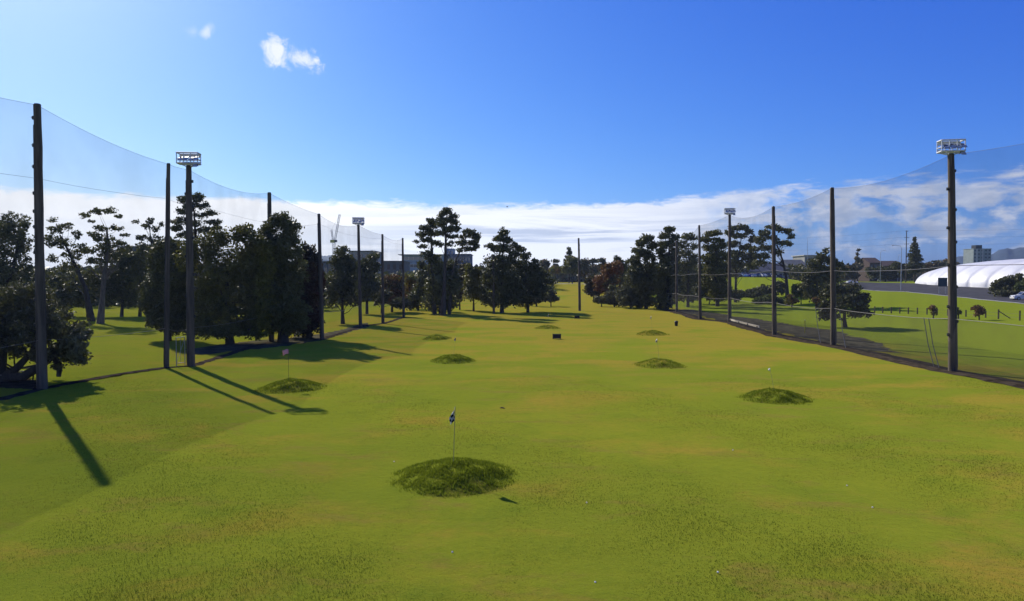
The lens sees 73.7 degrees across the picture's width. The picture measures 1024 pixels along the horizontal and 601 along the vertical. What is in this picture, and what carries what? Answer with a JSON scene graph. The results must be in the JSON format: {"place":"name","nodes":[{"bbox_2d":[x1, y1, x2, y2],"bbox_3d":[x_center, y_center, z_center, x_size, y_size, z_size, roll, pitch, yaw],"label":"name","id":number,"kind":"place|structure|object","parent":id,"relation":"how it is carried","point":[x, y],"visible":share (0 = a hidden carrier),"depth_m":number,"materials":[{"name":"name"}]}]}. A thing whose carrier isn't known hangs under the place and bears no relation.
{"place":"outdoors","nodes":[
{"label":"outdoors","id":0,"kind":"place"},
{"bbox_2d":[0,379,35,388],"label":"bare ground","id":1,"kind":"structure","parent":0,"point":[28,384],"depth_m":41.71,"materials":[{"name":"soil"}]},
{"bbox_2d":[185,323,368,354],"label":"bare ground","id":2,"kind":"structure","parent":0,"point":[214,349],"depth_m":67.45,"materials":[{"name":"soil"}]},
{"bbox_2d":[0,277,1023,600],"bbox_3d":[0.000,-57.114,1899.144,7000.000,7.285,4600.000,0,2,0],"label":"ground","id":3,"kind":"structure","parent":0,"point":[516,349],"depth_m":24.78,"materials":[{"name":"green plant"}]},
{"bbox_2d":[0,211,56,323],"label":"broadleaf tree","id":4,"kind":"object","parent":3,"relation":"on","point":[9,236],"visible":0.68,"depth_m":90.95,"materials":[{"name":"green plant"}]},
{"bbox_2d":[31,103,47,389],"bbox_3d":[-27.609,-2.889,39.803,0.650,17.010,0.575,0,2,0],"label":"net pole","id":5,"kind":"object","parent":3,"relation":"on","point":[40,344],"visible":0.97,"depth_m":39.66,"materials":[{"name":"metal"}]},
{"bbox_2d":[0,98,402,347],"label":"net","id":6,"kind":"object","parent":5,"relation":"attached to","point":[176,202],"visible":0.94,"depth_m":47.56,"materials":[{"name":"fabric"}]},
{"bbox_2d":[0,280,93,381],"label":"spreading tree","id":7,"kind":"object","parent":3,"relation":"on","point":[17,309],"visible":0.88,"depth_m":42.06,"materials":[{"name":"green plant"}]},
{"bbox_2d":[30,268,87,311],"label":"broadleaf tree","id":8,"kind":"object","parent":3,"relation":"on","point":[56,280],"visible":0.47,"depth_m":115.62,"materials":[{"name":"green plant"}]},
{"bbox_2d":[44,216,95,320],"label":"gum tree","id":9,"kind":"object","parent":3,"relation":"on","point":[62,242],"visible":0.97,"depth_m":104.63,"materials":[{"name":"green plant"}]},
{"bbox_2d":[58,267,100,316],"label":"broadleaf tree","id":10,"kind":"object","parent":3,"relation":"on","point":[89,276],"visible":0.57,"depth_m":116.75,"materials":[{"name":"green plant"}]},
{"bbox_2d":[78,206,133,323],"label":"gum tree","id":11,"kind":"object","parent":3,"relation":"on","point":[108,254],"visible":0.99,"depth_m":99.62,"materials":[{"name":"green plant"}]},
{"bbox_2d":[93,247,142,316],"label":"broadleaf tree","id":12,"kind":"object","parent":3,"relation":"on","point":[115,287],"visible":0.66,"depth_m":117.44,"materials":[{"name":"green plant"}]},
{"bbox_2d":[122,244,150,315],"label":"broadleaf tree","id":13,"kind":"object","parent":3,"relation":"on","point":[137,277],"visible":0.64,"depth_m":116.52,"materials":[{"name":"green plant"}]},
{"bbox_2d":[131,217,163,266],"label":"pine tree","id":14,"kind":"object","parent":3,"relation":"on","point":[150,238],"visible":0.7,"depth_m":119.48,"materials":[{"name":"green plant"}]},
{"bbox_2d":[136,236,196,340],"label":"broadleaf tree","id":15,"kind":"object","parent":3,"relation":"on","point":[151,302],"visible":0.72,"depth_m":71.14,"materials":[{"name":"green plant"}]},
{"bbox_2d":[163,163,170,366],"bbox_3d":[-25.031,-2.293,49.539,0.716,15.242,0.376,0,2,0],"label":"net pole","id":16,"kind":"object","parent":3,"relation":"on","point":[167,295],"visible":0.96,"depth_m":49.43,"materials":[{"name":"metal"}]},
{"bbox_2d":[176,152,200,366],"bbox_3d":[-23.926,-2.807,50.736,1.591,16.274,0.926,0,2,-7],"label":"floodlight pole","id":17,"kind":"object","parent":3,"relation":"on","point":[189,296],"visible":0.98,"depth_m":50.62,"materials":[{"name":"metal"}]},
{"bbox_2d":[170,192,222,314],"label":"pine tree","id":18,"kind":"object","parent":3,"relation":"on","point":[179,221],"visible":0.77,"depth_m":97.27,"materials":[{"name":"green plant"}]},
{"bbox_2d":[0,317,404,399],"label":"soil edge","id":19,"kind":"object","parent":3,"relation":"on","point":[8,397],"visible":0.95,"depth_m":48.79,"materials":[{"name":"brown soil"}]},
{"bbox_2d":[173,222,278,343],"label":"broadleaf tree","id":20,"kind":"object","parent":3,"relation":"on","point":[251,268],"visible":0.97,"depth_m":67.14,"materials":[{"name":"green plant"}]},
{"bbox_2d":[267,192,273,341],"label":"net pole","id":21,"kind":"object","parent":3,"relation":"on","point":[269,211],"visible":0.34,"depth_m":70.43,"materials":[{"name":"metal"}]},
{"bbox_2d":[245,210,313,342],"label":"broadleaf tree","id":22,"kind":"object","parent":3,"relation":"on","point":[289,312],"visible":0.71,"depth_m":68.84,"materials":[{"name":"green plant"}]},
{"bbox_2d":[253,377,326,393],"bbox_3d":[-13.268,4.974,40.938,4.283,0.740,4.310,0,2,0],"label":"grass mound","id":23,"kind":"object","parent":3,"relation":"on","point":[290,385],"depth_m":40.05,"materials":[{"name":"green plant"}]},
{"bbox_2d":[288,240,328,338],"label":"broadleaf tree","id":24,"kind":"object","parent":3,"relation":"on","point":[311,288],"visible":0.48,"depth_m":73.27,"materials":[{"name":"green plant"}]},
{"bbox_2d":[317,214,323,339],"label":"net pole","id":25,"kind":"object","parent":3,"relation":"on","point":[321,316],"visible":0.94,"depth_m":72.47,"materials":[{"name":"wood"}]},
{"bbox_2d":[323,245,357,323],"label":"broadleaf tree","id":26,"kind":"object","parent":3,"relation":"on","point":[341,260],"visible":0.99,"depth_m":98.15,"materials":[{"name":"green plant"}]},
{"bbox_2d":[352,217,363,326],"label":"floodlight pole","id":27,"kind":"object","parent":3,"relation":"on","point":[358,221],"visible":0.98,"depth_m":91.99,"materials":[{"name":"metal"}]},
{"bbox_2d":[349,251,380,273],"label":"office building","id":28,"kind":"structure","parent":3,"relation":"on","point":[363,254],"depth_m":299.50,"materials":[{"name":"concrete"}]},
{"bbox_2d":[351,251,380,313],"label":"broadleaf tree","id":29,"kind":"object","parent":3,"relation":"on","point":[370,287],"visible":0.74,"depth_m":123.81,"materials":[{"name":"green plant"}]},
{"bbox_2d":[381,234,384,322],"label":"net pole","id":30,"kind":"object","parent":3,"relation":"on","point":[382,279],"visible":0.95,"depth_m":98.02,"materials":[{"name":"metal"}]},
{"bbox_2d":[372,288,411,309],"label":"broadleaf tree","id":31,"kind":"object","parent":3,"relation":"on","point":[387,294],"visible":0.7,"depth_m":127.67,"materials":[{"name":"green plant"}]},
{"bbox_2d":[379,274,408,311],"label":"autumn tree","id":32,"kind":"object","parent":3,"relation":"on","point":[394,283],"visible":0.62,"depth_m":133.34,"materials":[{"name":"red plant"}]},
{"bbox_2d":[384,261,411,274],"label":"warehouse","id":33,"kind":"structure","parent":3,"relation":"on","point":[392,266],"depth_m":329.66,"materials":[{"name":"concrete"}]},
{"bbox_2d":[402,238,404,316],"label":"net pole","id":34,"kind":"object","parent":3,"relation":"on","point":[403,302],"visible":0.98,"depth_m":115.11,"materials":[{"name":"metal"}]},
{"bbox_2d":[401,273,417,294],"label":"autumn tree","id":35,"kind":"object","parent":3,"relation":"on","point":[410,280],"visible":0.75,"depth_m":149.48,"materials":[{"name":"green plant"}]},
{"bbox_2d":[406,260,430,310],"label":"broadleaf tree","id":36,"kind":"object","parent":3,"relation":"on","point":[415,299],"visible":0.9,"depth_m":139.52,"materials":[{"name":"green plant"}]},
{"bbox_2d":[398,254,449,272],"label":"office building","id":37,"kind":"structure","parent":3,"relation":"on","point":[413,258],"depth_m":399.39,"materials":[{"name":"concrete"}]},
{"bbox_2d":[412,217,441,314],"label":"pine tree","id":38,"kind":"object","parent":3,"relation":"on","point":[427,232],"visible":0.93,"depth_m":124.28,"materials":[{"name":"green plant"}]},
{"bbox_2d":[5,260,849,309],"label":"background woodland","id":39,"kind":"object","parent":3,"relation":"on","point":[799,268],"visible":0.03,"depth_m":212.01,"materials":[{"name":"green plant"}]},
{"bbox_2d":[423,334,451,340],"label":"grass mound","id":40,"kind":"object","parent":3,"relation":"on","point":[435,337],"depth_m":72.96,"materials":[{"name":"green plant"}]},
{"bbox_2d":[420,258,462,313],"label":"broadleaf tree","id":41,"kind":"object","parent":3,"relation":"on","point":[455,280],"visible":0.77,"depth_m":124.64,"materials":[{"name":"green plant"}]},
{"bbox_2d":[434,207,461,315],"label":"pine tree","id":42,"kind":"object","parent":3,"relation":"on","point":[452,219],"visible":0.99,"depth_m":121.46,"materials":[{"name":"green plant"}]},
{"bbox_2d":[430,354,475,363],"bbox_3d":[-4.586,4.489,53.682,3.736,0.706,3.747,0,2,0],"label":"grass mound","id":43,"kind":"object","parent":3,"relation":"on","point":[453,359],"depth_m":52.84,"materials":[{"name":"green plant"}]},
{"bbox_2d":[386,456,519,498],"bbox_3d":[-1.907,5.564,22.530,4.361,0.690,4.424,0,2,0],"label":"grass mound","id":44,"kind":"object","parent":3,"relation":"on","point":[447,477],"depth_m":21.74,"materials":[{"name":"green plant"}]},
{"bbox_2d":[447,254,472,272],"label":"office building","id":45,"kind":"structure","parent":3,"relation":"on","point":[467,258],"depth_m":419.37,"materials":[{"name":"concrete"}]},
{"bbox_2d":[456,261,468,309],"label":"autumn tree","id":46,"kind":"object","parent":3,"relation":"on","point":[461,293],"visible":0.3,"depth_m":141.69,"materials":[{"name":"green plant"}]},
{"bbox_2d":[447,228,480,314],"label":"pine tree","id":47,"kind":"object","parent":3,"relation":"on","point":[471,234],"visible":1,"depth_m":123.57,"materials":[{"name":"green plant"}]},
{"bbox_2d":[17,261,925,281],"bbox_3d":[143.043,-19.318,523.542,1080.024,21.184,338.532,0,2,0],"label":"distant woodland","id":48,"kind":"object","parent":3,"relation":"on","point":[563,277],"visible":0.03,"depth_m":391.29,"materials":[{"name":"green plant"}]},
{"bbox_2d":[462,263,485,310],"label":"broadleaf tree","id":49,"kind":"object","parent":3,"relation":"on","point":[472,290],"visible":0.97,"depth_m":134.99,"materials":[{"name":"green plant"}]},
{"bbox_2d":[492,255,494,313],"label":"timber pole","id":50,"kind":"object","parent":3,"relation":"on","point":[493,285],"visible":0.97,"depth_m":127.55,"materials":[{"name":"wood"}]},
{"bbox_2d":[479,226,527,312],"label":"pine tree","id":51,"kind":"object","parent":3,"relation":"on","point":[512,288],"visible":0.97,"depth_m":128.84,"materials":[{"name":"green plant"}]},
{"bbox_2d":[510,246,555,312],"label":"conifer tree","id":52,"kind":"object","parent":3,"relation":"on","point":[535,284],"visible":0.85,"depth_m":133.20,"materials":[{"name":"green plant"}]},
{"bbox_2d":[546,289,559,305],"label":"round tree","id":53,"kind":"object","parent":3,"relation":"on","point":[553,297],"visible":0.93,"depth_m":161.55,"materials":[{"name":"green plant"}]},
{"bbox_2d":[548,265,562,282],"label":"autumn tree","id":54,"kind":"object","parent":3,"relation":"on","point":[553,269],"visible":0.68,"depth_m":282.74,"materials":[{"name":"green plant"}]},
{"bbox_2d":[560,255,580,283],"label":"tree","id":55,"kind":"object","parent":3,"relation":"on","point":[571,264],"visible":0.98,"depth_m":278.32,"materials":[{"name":"green plant"}]},
{"bbox_2d":[578,238,580,310],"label":"timber pole","id":56,"kind":"object","parent":3,"relation":"on","point":[579,295],"visible":0.94,"depth_m":138.01,"materials":[{"name":"wood"}]},
{"bbox_2d":[576,258,591,282],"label":"broadleaf tree","id":57,"kind":"object","parent":3,"relation":"on","point":[585,264],"visible":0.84,"depth_m":299.18,"materials":[{"name":"green plant"}]},
{"bbox_2d":[582,275,602,297],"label":"autumn tree","id":58,"kind":"object","parent":3,"relation":"on","point":[588,287],"visible":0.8,"depth_m":177.13,"materials":[{"name":"green plant"}]},
{"bbox_2d":[588,258,598,275],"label":"broadleaf tree","id":59,"kind":"object","parent":3,"relation":"on","point":[592,268],"visible":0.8,"depth_m":306.91,"materials":[{"name":"green plant"}]},
{"bbox_2d":[592,260,623,294],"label":"autumn tree","id":60,"kind":"object","parent":3,"relation":"on","point":[609,271],"visible":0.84,"depth_m":173.58,"materials":[{"name":"red plant"}]},
{"bbox_2d":[601,284,619,306],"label":"round bush","id":61,"kind":"object","parent":3,"relation":"on","point":[608,298],"visible":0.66,"depth_m":157.44,"materials":[{"name":"green plant"}]},
{"bbox_2d":[613,255,630,285],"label":"broadleaf tree","id":62,"kind":"object","parent":3,"relation":"on","point":[618,258],"visible":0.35,"depth_m":188.89,"materials":[{"name":"green plant"}]},
{"bbox_2d":[613,282,640,307],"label":"round bush","id":63,"kind":"object","parent":3,"relation":"on","point":[623,296],"visible":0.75,"depth_m":149.12,"materials":[{"name":"green plant"}]},
{"bbox_2d":[623,233,658,308],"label":"pine tree","id":64,"kind":"object","parent":3,"relation":"on","point":[641,276],"visible":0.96,"depth_m":146.96,"materials":[{"name":"green plant"}]},
{"bbox_2d":[636,330,669,335],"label":"grass mound","id":65,"kind":"object","parent":3,"relation":"on","point":[651,333],"depth_m":79.49,"materials":[{"name":"green plant"}]},
{"bbox_2d":[634,357,686,368],"bbox_3d":[11.062,4.595,51.150,4.095,0.693,4.008,0,2,0],"label":"grass mound","id":66,"kind":"object","parent":3,"relation":"on","point":[657,363],"depth_m":50.20,"materials":[{"name":"green plant"}]},
{"bbox_2d":[650,225,682,309],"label":"pine tree","id":67,"kind":"object","parent":3,"relation":"on","point":[664,269],"visible":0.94,"depth_m":143.20,"materials":[{"name":"green plant"}]},
{"bbox_2d":[674,232,703,306],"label":"pine tree","id":68,"kind":"object","parent":3,"relation":"on","point":[689,262],"visible":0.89,"depth_m":157.40,"materials":[{"name":"green plant"}]},
{"bbox_2d":[698,225,701,318],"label":"net pole","id":69,"kind":"object","parent":3,"relation":"on","point":[699,275],"visible":0.94,"depth_m":109.67,"materials":[{"name":"metal"}]},
{"bbox_2d":[697,229,733,306],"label":"gum tree","id":70,"kind":"object","parent":3,"relation":"on","point":[715,282],"visible":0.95,"depth_m":160.57,"materials":[{"name":"green plant"}]},
{"bbox_2d":[692,284,746,303],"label":"bush","id":71,"kind":"object","parent":3,"relation":"on","point":[737,294],"visible":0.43,"depth_m":170.18,"materials":[{"name":"green plant"}]},
{"bbox_2d":[724,208,735,321],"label":"floodlight pole","id":72,"kind":"object","parent":3,"relation":"on","point":[729,213],"visible":1,"depth_m":103.52,"materials":[{"name":"metal"}]},
{"bbox_2d":[722,223,758,301],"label":"gum tree","id":73,"kind":"object","parent":3,"relation":"on","point":[736,262],"visible":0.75,"depth_m":176.88,"materials":[{"name":"green plant"}]},
{"bbox_2d":[741,280,784,297],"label":"bush","id":74,"kind":"object","parent":3,"relation":"on","point":[761,290],"visible":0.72,"depth_m":188.06,"materials":[{"name":"green plant"}]},
{"bbox_2d":[744,263,788,276],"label":"house","id":75,"kind":"structure","parent":3,"relation":"on","point":[779,269],"depth_m":271.83,"materials":[{"name":"grey glass"}]},
{"bbox_2d":[751,293,784,303],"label":"bush","id":76,"kind":"object","parent":3,"relation":"on","point":[766,298],"visible":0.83,"depth_m":173.48,"materials":[{"name":"green plant"}]},
{"bbox_2d":[748,223,795,305],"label":"gum tree","id":77,"kind":"object","parent":3,"relation":"on","point":[761,237],"visible":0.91,"depth_m":164.14,"materials":[{"name":"green plant"}]},
{"bbox_2d":[738,387,813,404],"bbox_3d":[14.344,5.091,37.319,3.986,0.688,4.060,0,2,0],"label":"grass mound","id":78,"kind":"object","parent":3,"relation":"on","point":[775,396],"depth_m":36.49,"materials":[{"name":"green plant"}]},
{"bbox_2d":[783,294,799,306],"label":"young tree","id":79,"kind":"object","parent":3,"relation":"on","point":[789,299],"visible":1,"depth_m":154.19,"materials":[{"name":"green plant"}]},
{"bbox_2d":[781,260,805,276],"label":"house","id":80,"kind":"structure","parent":3,"relation":"on","point":[793,262],"depth_m":302.26,"materials":[{"name":"concrete"}]},
{"bbox_2d":[789,283,807,303],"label":"bush","id":81,"kind":"object","parent":3,"relation":"on","point":[795,292],"visible":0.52,"depth_m":169.61,"materials":[{"name":"green plant"}]},
{"bbox_2d":[791,255,815,268],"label":"office building","id":82,"kind":"structure","parent":3,"relation":"on","point":[803,258],"depth_m":330.17,"materials":[{"name":"concrete"}]},
{"bbox_2d":[797,247,850,304],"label":"broadleaf tree","id":83,"kind":"object","parent":3,"relation":"on","point":[811,284],"visible":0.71,"depth_m":149.04,"materials":[{"name":"green plant"}]},
{"bbox_2d":[660,309,1023,388],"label":"soil strip","id":84,"kind":"object","parent":3,"relation":"on","point":[928,366],"visible":0.93,"depth_m":56.79,"materials":[{"name":"brown soil"}]},
{"bbox_2d":[675,241,677,311],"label":"corner pole","id":85,"kind":"object","parent":84,"relation":"on","point":[676,271],"visible":0.97,"depth_m":134.71,"materials":[{"name":"wood"}]},
{"bbox_2d":[772,206,776,334],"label":"net pole","id":86,"kind":"object","parent":84,"relation":"on","point":[774,320],"visible":0.93,"depth_m":77.81,"materials":[{"name":"metal"}]},
{"bbox_2d":[830,187,836,344],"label":"net pole","id":87,"kind":"object","parent":84,"relation":"on","point":[833,333],"visible":0.94,"depth_m":67.16,"materials":[{"name":"metal"}]},
{"bbox_2d":[667,144,1023,366],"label":"net","id":88,"kind":"object","parent":87,"relation":"hanging from","point":[815,308],"visible":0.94,"depth_m":55.11,"materials":[{"name":"fabric"}]},
{"bbox_2d":[936,139,966,370],"bbox_3d":[30.393,-2.858,47.430,1.628,16.498,0.930,0,2,9],"label":"floodlight pole","id":89,"kind":"object","parent":84,"relation":"on","point":[952,334],"visible":0.99,"depth_m":47.32,"materials":[{"name":"metal"}]},
{"bbox_2d":[817,280,874,326],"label":"spreading tree","id":90,"kind":"object","parent":3,"relation":"on","point":[853,297],"visible":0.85,"depth_m":91.25,"materials":[{"name":"green plant"}]},
{"bbox_2d":[840,261,863,279],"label":"broadleaf tree","id":91,"kind":"object","parent":3,"relation":"on","point":[856,267],"visible":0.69,"depth_m":368.84,"materials":[{"name":"green plant"}]},
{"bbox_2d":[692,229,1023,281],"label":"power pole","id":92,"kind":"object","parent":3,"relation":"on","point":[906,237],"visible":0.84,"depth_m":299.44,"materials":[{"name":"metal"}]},
{"bbox_2d":[856,258,881,281],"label":"house","id":93,"kind":"structure","parent":3,"relation":"on","point":[872,262],"depth_m":403.20,"materials":[{"name":"brown brick"}]},
{"bbox_2d":[865,266,898,281],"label":"broadleaf tree","id":94,"kind":"object","parent":3,"relation":"on","point":[872,273],"visible":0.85,"depth_m":348.70,"materials":[{"name":"green plant"}]},
{"bbox_2d":[881,261,902,281],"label":"house","id":95,"kind":"structure","parent":3,"relation":"on","point":[886,263],"depth_m":409.84,"materials":[{"name":"brown brick"}]},
{"bbox_2d":[889,261,913,281],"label":"broadleaf tree","id":96,"kind":"object","parent":3,"relation":"on","point":[895,264],"visible":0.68,"depth_m":342.66,"materials":[{"name":"green plant"}]},
{"bbox_2d":[904,236,924,281],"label":"norfolk pine","id":97,"kind":"object","parent":3,"relation":"on","point":[915,259],"visible":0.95,"depth_m":327.79,"materials":[{"name":"green plant"}]},
{"bbox_2d":[923,260,946,272],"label":"trees","id":98,"kind":"object","parent":3,"relation":"on","point":[932,264],"visible":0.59,"depth_m":417.34,"materials":[{"name":"green plant"}]},
{"bbox_2d":[874,306,1020,320],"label":"field fence","id":99,"kind":"object","parent":3,"relation":"on","point":[908,308],"visible":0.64,"depth_m":118.71,"materials":[{"name":"wood"}]},
{"bbox_2d":[915,259,1023,287],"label":"sports dome","id":100,"kind":"structure","parent":3,"relation":"on","point":[986,274],"depth_m":237.56,"materials":[{"name":"white fabric"}]},
{"bbox_2d":[963,245,991,263],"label":"tower block","id":101,"kind":"structure","parent":3,"relation":"on","point":[976,253],"depth_m":619.11,"materials":[{"name":"white concrete"}]},
{"bbox_2d":[970,305,985,319],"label":"young tree","id":102,"kind":"object","parent":3,"relation":"on","point":[979,310],"visible":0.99,"depth_m":108.16,"materials":[{"name":"brown plant"}]},
{"bbox_2d":[987,273,1023,296],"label":"bush","id":103,"kind":"object","parent":3,"relation":"on","point":[1003,286],"visible":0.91,"depth_m":170.73,"materials":[{"name":"green plant"}]},
{"bbox_2d":[1013,278,1023,291],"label":"bush","id":104,"kind":"object","parent":3,"relation":"on","point":[1019,286],"visible":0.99,"depth_m":166.83,"materials":[{"name":"green plant"}]},
{"bbox_2d":[0,0,1023,268],"label":"sky","id":105,"kind":"structure","parent":0,"point":[604,124],"materials":[{"name":"blue"}]},
{"bbox_2d":[674,309,899,352],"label":"gravel path","id":106,"kind":"structure","parent":0,"point":[824,334],"depth_m":82.63,"materials":[{"name":"grey gravel"}]},
{"bbox_2d":[844,282,1023,303],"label":"road","id":107,"kind":"structure","parent":0,"point":[975,293],"depth_m":226.27,"materials":[{"name":"grey asphalt"}]},
{"bbox_2d":[939,247,1023,264],"bbox_3d":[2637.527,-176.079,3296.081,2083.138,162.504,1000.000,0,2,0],"label":"hills","id":108,"kind":"structure","parent":0,"point":[1008,254],"depth_m":3155.94,"materials":[{"name":"green plant"}]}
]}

